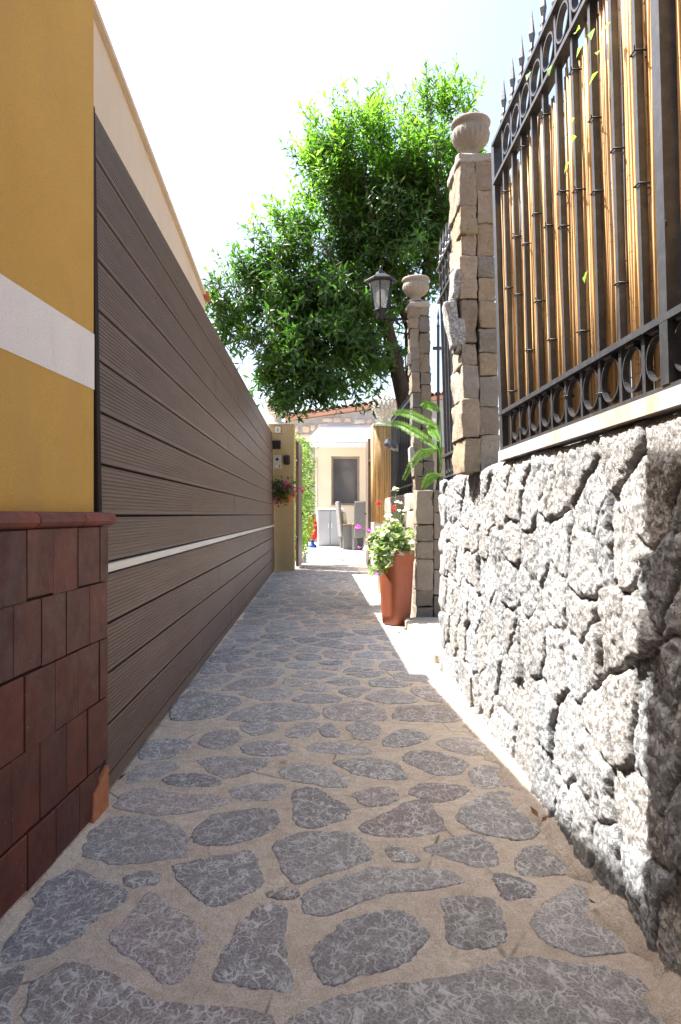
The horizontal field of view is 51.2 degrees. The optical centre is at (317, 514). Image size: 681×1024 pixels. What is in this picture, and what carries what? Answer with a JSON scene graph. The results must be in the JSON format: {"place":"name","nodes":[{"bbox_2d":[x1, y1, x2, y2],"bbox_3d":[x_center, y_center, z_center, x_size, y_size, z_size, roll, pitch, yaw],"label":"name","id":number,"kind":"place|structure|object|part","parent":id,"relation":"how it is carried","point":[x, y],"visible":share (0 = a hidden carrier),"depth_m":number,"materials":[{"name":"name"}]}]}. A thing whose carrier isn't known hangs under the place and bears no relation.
{"place":"outdoors","nodes":[
{"label":"outdoors","id":0,"kind":"place"},
{"bbox_2d":[307,517,316,547],"bbox_3d":[-0.130,0.388,17.980,0.273,0.900,0.230,0,0,0],"label":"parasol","id":1,"kind":"object","parent":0,"point":[312,544],"visible":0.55,"depth_m":17.94,"materials":[{"name":"red fabric"}]},
{"bbox_2d":[295,541,366,565],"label":"terrace","id":2,"kind":"structure","parent":0,"point":[328,556],"depth_m":15.53,"materials":[{"name":"concrete"}]},
{"bbox_2d":[295,433,316,560],"bbox_3d":[-0.353,-0.363,15.312,0.556,2.698,2.622,0,0,6],"label":"hedge","id":3,"kind":"object","parent":2,"relation":"on","point":[306,515],"visible":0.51,"depth_m":15.57,"materials":[{"name":"green plant"}]},
{"bbox_2d":[317,508,343,545],"bbox_3d":[0.340,0.329,18.642,0.711,0.988,0.555,0,0,0],"label":"storage cupboard","id":4,"kind":"object","parent":2,"relation":"on","point":[327,532],"visible":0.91,"depth_m":18.39,"materials":[{"name":"grey plastic"}]},
{"bbox_3d":[0.177,0.344,18.394,0.314,0.878,0.048,0,0,0],"label":"door","id":5,"kind":"part","parent":4,"relation":"part of","materials":[{"name":"grey plastic"}]},
{"bbox_3d":[0.504,0.344,18.394,0.314,0.878,0.048,0,0,0],"label":"door","id":6,"kind":"part","parent":4,"relation":"part of","materials":[{"name":"grey plastic"}]},
{"bbox_2d":[335,501,363,548],"bbox_3d":[0.799,0.265,17.596,0.642,1.178,0.594,0,0,-6],"label":"wicker chair","id":7,"kind":"object","parent":2,"relation":"on","point":[344,527],"visible":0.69,"depth_m":17.31,"materials":[{"name":"grey wicker"}]},
{"bbox_2d":[351,501,365,549],"bbox_3d":[1.126,0.273,17.359,0.594,1.178,0.642,0,0,-8],"label":"wicker chair","id":8,"kind":"object","parent":2,"relation":"on","point":[359,512],"visible":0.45,"depth_m":17.07,"materials":[{"name":"grey wicker"}]},
{"bbox_2d":[285,391,444,541],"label":"house","id":9,"kind":"structure","parent":2,"relation":"on","point":[339,474],"depth_m":20.02,"materials":[{"name":"paint"}]},
{"bbox_2d":[302,425,371,448],"bbox_3d":[1.091,-2.076,18.702,2.953,0.848,2.458,0,0,0],"label":"awning","id":10,"kind":"object","parent":9,"relation":"attached to","point":[340,435],"visible":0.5,"depth_m":18.52,"materials":[{"name":"white fabric"}]},
{"bbox_2d":[331,457,358,504],"bbox_3d":[0.800,-0.950,20.145,0.800,1.380,0.050,0,0,0],"label":"window","id":11,"kind":"structure","parent":9,"relation":"in","point":[344,470],"depth_m":20.14,"materials":[{"name":"grey glass"}]},
{"bbox_2d":[0,566,665,1023],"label":"path","id":12,"kind":"structure","parent":0,"point":[314,816],"depth_m":1.97,"materials":[{"name":"grey stone"},{"name":"sandy mortar"}]},
{"bbox_2d":[0,806,112,943],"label":"path edge","id":13,"kind":"object","parent":12,"relation":"on","point":[13,916],"visible":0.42,"depth_m":1.97,"materials":[{"name":"beige concrete"}]},
{"bbox_2d":[0,0,115,917],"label":"yellow building","id":14,"kind":"structure","parent":12,"relation":"on","point":[54,787],"depth_m":2.03,"materials":[{"name":"paint"}]},
{"bbox_2d":[94,0,210,309],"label":"cream wall","id":15,"kind":"structure","parent":12,"relation":"on","point":[116,112],"depth_m":3.12,"materials":[{"name":"paint"}]},
{"bbox_2d":[94,107,274,787],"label":"sliding gate","id":16,"kind":"structure","parent":12,"relation":"on","point":[183,466],"depth_m":3.47,"materials":[{"name":"brown wood"}]},
{"bbox_2d":[267,423,295,570],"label":"gate pillar","id":17,"kind":"structure","parent":12,"relation":"on","point":[284,534],"depth_m":12.50,"materials":[{"name":"paint"}]},
{"bbox_2d":[266,396,285,422],"bbox_3d":[-0.708,-1.903,12.720,0.437,0.582,0.439,0,0,0],"label":"pineapple finial","id":18,"kind":"object","parent":17,"relation":"on","point":[277,419],"visible":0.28,"depth_m":12.63,"materials":[{"name":"white stone"}]},
{"bbox_2d":[272,440,280,448],"bbox_3d":[-0.713,-1.225,12.466,0.150,0.150,0.065,0,0,0],"label":"meter box","id":19,"kind":"object","parent":17,"relation":"attached to","point":[276,444],"visible":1,"depth_m":12.43,"materials":[{"name":"brown metal"}]},
{"bbox_2d":[274,455,280,468],"bbox_3d":[-0.697,-0.922,12.480,0.131,0.244,0.036,0,0,0],"label":"intercom","id":20,"kind":"object","parent":17,"relation":"attached to","point":[277,461],"visible":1,"depth_m":12.47,"materials":[{"name":"metal"}]},
{"bbox_2d":[274,426,281,433],"bbox_3d":[-0.694,-1.491,12.490,0.138,0.144,0.016,0,0,0],"label":"number tile","id":21,"kind":"object","parent":17,"relation":"attached to","point":[277,429],"visible":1,"depth_m":12.49,"materials":[{"name":"beige ceramic"}]},
{"bbox_2d":[284,455,289,464],"bbox_3d":[-0.531,-0.959,12.470,0.112,0.169,0.056,0,0,0],"label":"key box","id":22,"kind":"object","parent":17,"relation":"attached to","point":[286,459],"visible":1,"depth_m":12.45,"materials":[{"name":"black plastic"}]},
{"bbox_2d":[272,475,304,506],"bbox_3d":[-0.627,-0.401,12.300,0.835,0.550,0.394,0,0,0],"label":"wall planter","id":23,"kind":"object","parent":17,"relation":"attached to","point":[286,495],"visible":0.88,"depth_m":12.26,"materials":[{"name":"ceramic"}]},
{"bbox_2d":[296,441,302,566],"bbox_3d":[-0.322,-0.190,13.460,0.092,2.300,0.981,0,0,3],"label":"gate leaf","id":24,"kind":"object","parent":17,"relation":"attached to","point":[299,513],"visible":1,"depth_m":13.00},
{"bbox_2d":[530,806,538,817],"bbox_3d":[0.701,0.958,2.286,0.021,0.024,0.037,0,0,0],"label":"fallen leaf","id":25,"kind":"object","parent":12,"relation":"on","point":[534,812],"visible":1,"depth_m":2.29,"materials":[{"name":"brown plant"}]},
{"bbox_2d":[428,674,680,1023],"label":"path edge","id":26,"kind":"object","parent":12,"relation":"on","point":[608,910],"visible":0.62,"depth_m":1.96,"materials":[{"name":"beige concrete"}]},
{"bbox_2d":[438,412,680,975],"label":"stone wall","id":27,"kind":"structure","parent":12,"relation":"on","point":[559,617],"depth_m":1.95,"materials":[{"name":"stone"}]},
{"bbox_2d":[436,220,455,478],"bbox_3d":[0.778,-0.974,4.025,0.074,1.499,0.871,0,0,1],"label":"iron fence","id":28,"kind":"object","parent":27,"relation":"on","point":[443,267],"visible":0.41,"depth_m":4.28,"materials":[{"name":"black metal"}]},
{"bbox_2d":[442,153,499,474],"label":"stone pillar","id":29,"kind":"structure","parent":27,"relation":"on","point":[469,312],"depth_m":3.40,"materials":[{"name":"stone"}]},
{"bbox_2d":[451,108,490,153],"bbox_3d":[0.757,-1.867,3.500,0.193,0.238,0.193,0,0,0],"label":"stone urn","id":30,"kind":"object","parent":29,"relation":"on","point":[470,132],"visible":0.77,"depth_m":3.44,"materials":[{"name":"beige stone"}]},
{"bbox_2d":[491,144,508,461],"bbox_3d":[0.774,-0.891,2.970,0.083,1.339,0.042,0,0,0],"label":"fence post","id":31,"kind":"object","parent":27,"relation":"on","point":[496,157],"visible":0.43,"depth_m":2.95,"materials":[{"name":"black metal"}]},
{"bbox_2d":[491,0,680,460],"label":"iron fence","id":32,"kind":"object","parent":27,"relation":"on","point":[664,330],"visible":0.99,"depth_m":1.90,"materials":[{"name":"black metal"}]},
{"bbox_2d":[500,0,680,444],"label":"reed screen","id":33,"kind":"object","parent":32,"relation":"attached to","point":[626,51],"visible":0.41,"depth_m":1.96,"materials":[{"name":"wood"}]},
{"bbox_2d":[526,21,610,282],"bbox_3d":[0.746,-1.058,2.061,0.097,0.860,1.522,0,0,1],"label":"creeper","id":34,"kind":"object","parent":33,"relation":"attached to","point":[590,35],"visible":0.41,"depth_m":1.93,"materials":[{"name":"plant"}]},
{"bbox_2d":[96,0,673,462],"label":"sky","id":35,"kind":"structure","parent":0,"point":[214,86],"materials":[{"name":"white"}]},
{"bbox_2d":[356,566,442,671],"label":"pavement","id":36,"kind":"structure","parent":0,"point":[422,634],"depth_m":5.77,"materials":[{"name":"concrete"}]},
{"bbox_2d":[364,438,370,565],"bbox_3d":[0.960,-0.220,13.460,0.090,2.360,0.979,0,0,0],"label":"gate leaf","id":37,"kind":"object","parent":36,"relation":"on","point":[368,485],"visible":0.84,"depth_m":13.00,"materials":[{"name":"brown wood"}]},
{"bbox_2d":[368,552,379,592],"bbox_3d":[0.872,0.703,9.006,0.449,0.571,0.444,0,0,0],"label":"white planter","id":38,"kind":"object","parent":36,"relation":"on","point":[378,583],"visible":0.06,"depth_m":8.94,"materials":[{"name":"ceramic"}]},
{"bbox_2d":[371,424,390,564],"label":"gate pillar","id":39,"kind":"structure","parent":36,"relation":"on","point":[380,471],"depth_m":12.50,"materials":[{"name":"yellow paint"}]},
{"bbox_2d":[372,393,396,423],"bbox_3d":[1.202,-1.884,12.720,0.449,0.568,0.451,0,0,0],"label":"pineapple finial","id":40,"kind":"object","parent":39,"relation":"on","point":[386,405],"visible":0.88,"depth_m":12.58,"materials":[{"name":"white stone"}]},
{"bbox_2d":[384,438,397,451],"bbox_3d":[0.989,-0.574,8.888,0.338,0.747,0.107,0,0,-37],"label":"spot lamp","id":41,"kind":"object","parent":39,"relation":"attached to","point":[389,443],"visible":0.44,"depth_m":8.81,"materials":[{"name":"silver metal"}]},
{"bbox_2d":[379,550,414,625],"bbox_3d":[0.715,0.655,6.420,0.287,0.665,0.287,0,0,-38],"label":"planter","id":42,"kind":"object","parent":36,"relation":"on","point":[396,581],"visible":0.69,"depth_m":6.31,"materials":[{"name":"ceramic"}]},
{"bbox_2d":[355,487,415,576],"bbox_3d":[0.639,0.149,6.311,0.446,0.810,0.671,0,0,21],"label":"geranium","id":43,"kind":"object","parent":42,"relation":"in","point":[385,540],"visible":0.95,"depth_m":6.30,"materials":[{"name":"green plant"}]},
{"bbox_2d":[384,490,443,616],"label":"garden wall","id":44,"kind":"structure","parent":36,"relation":"on","point":[422,518],"depth_m":6.45,"materials":[{"name":"stone"}]},
{"bbox_2d":[390,396,413,496],"bbox_3d":[1.038,-0.778,8.325,0.065,1.157,2.850,0,0,0],"label":"reed fence","id":45,"kind":"object","parent":44,"relation":"on","point":[401,438],"visible":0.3,"depth_m":8.49,"materials":[{"name":"metal"}]},
{"bbox_2d":[373,400,442,489],"bbox_3d":[0.883,-0.630,6.274,0.255,0.828,0.954,0,0,44],"label":"fern","id":46,"kind":"object","parent":44,"relation":"on","point":[430,429],"visible":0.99,"depth_m":6.31,"materials":[{"name":"green plant"}]},
{"bbox_2d":[433,310,497,489],"bbox_3d":[1.415,-1.062,6.620,0.670,1.725,0.030,0,0,0],"label":"iron fence","id":47,"kind":"object","parent":44,"relation":"on","point":[438,348],"visible":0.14,"depth_m":6.61,"materials":[{"name":"black metal"}]},
{"bbox_2d":[406,301,434,492],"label":"stone pillar","id":48,"kind":"structure","parent":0,"point":[418,354],"depth_m":6.55,"materials":[{"name":"stone"}]},
{"bbox_2d":[364,266,409,338],"bbox_3d":[0.663,-2.006,6.700,0.436,0.692,0.274,0,0,0],"label":"wall lantern","id":49,"kind":"object","parent":48,"relation":"attached to","point":[380,282],"depth_m":6.64,"materials":[{"name":"black metal"}]},
{"bbox_2d":[402,274,429,303],"bbox_3d":[0.925,-2.099,6.650,0.260,0.228,0.260,0,0,0],"label":"stone urn","id":50,"kind":"object","parent":48,"relation":"on","point":[415,288],"visible":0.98,"depth_m":6.57,"materials":[{"name":"beige stone"}]},
{"label":"ground","id":51,"kind":"structure","parent":0,"visible":0},
{"bbox_2d":[196,53,487,423],"bbox_3d":[0.385,-2.306,9.316,3.948,6.741,2.920,0,0,0],"label":"tree","id":52,"kind":"object","parent":51,"relation":"on","point":[312,303],"visible":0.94,"depth_m":8.65,"materials":[{"name":"green plant"}]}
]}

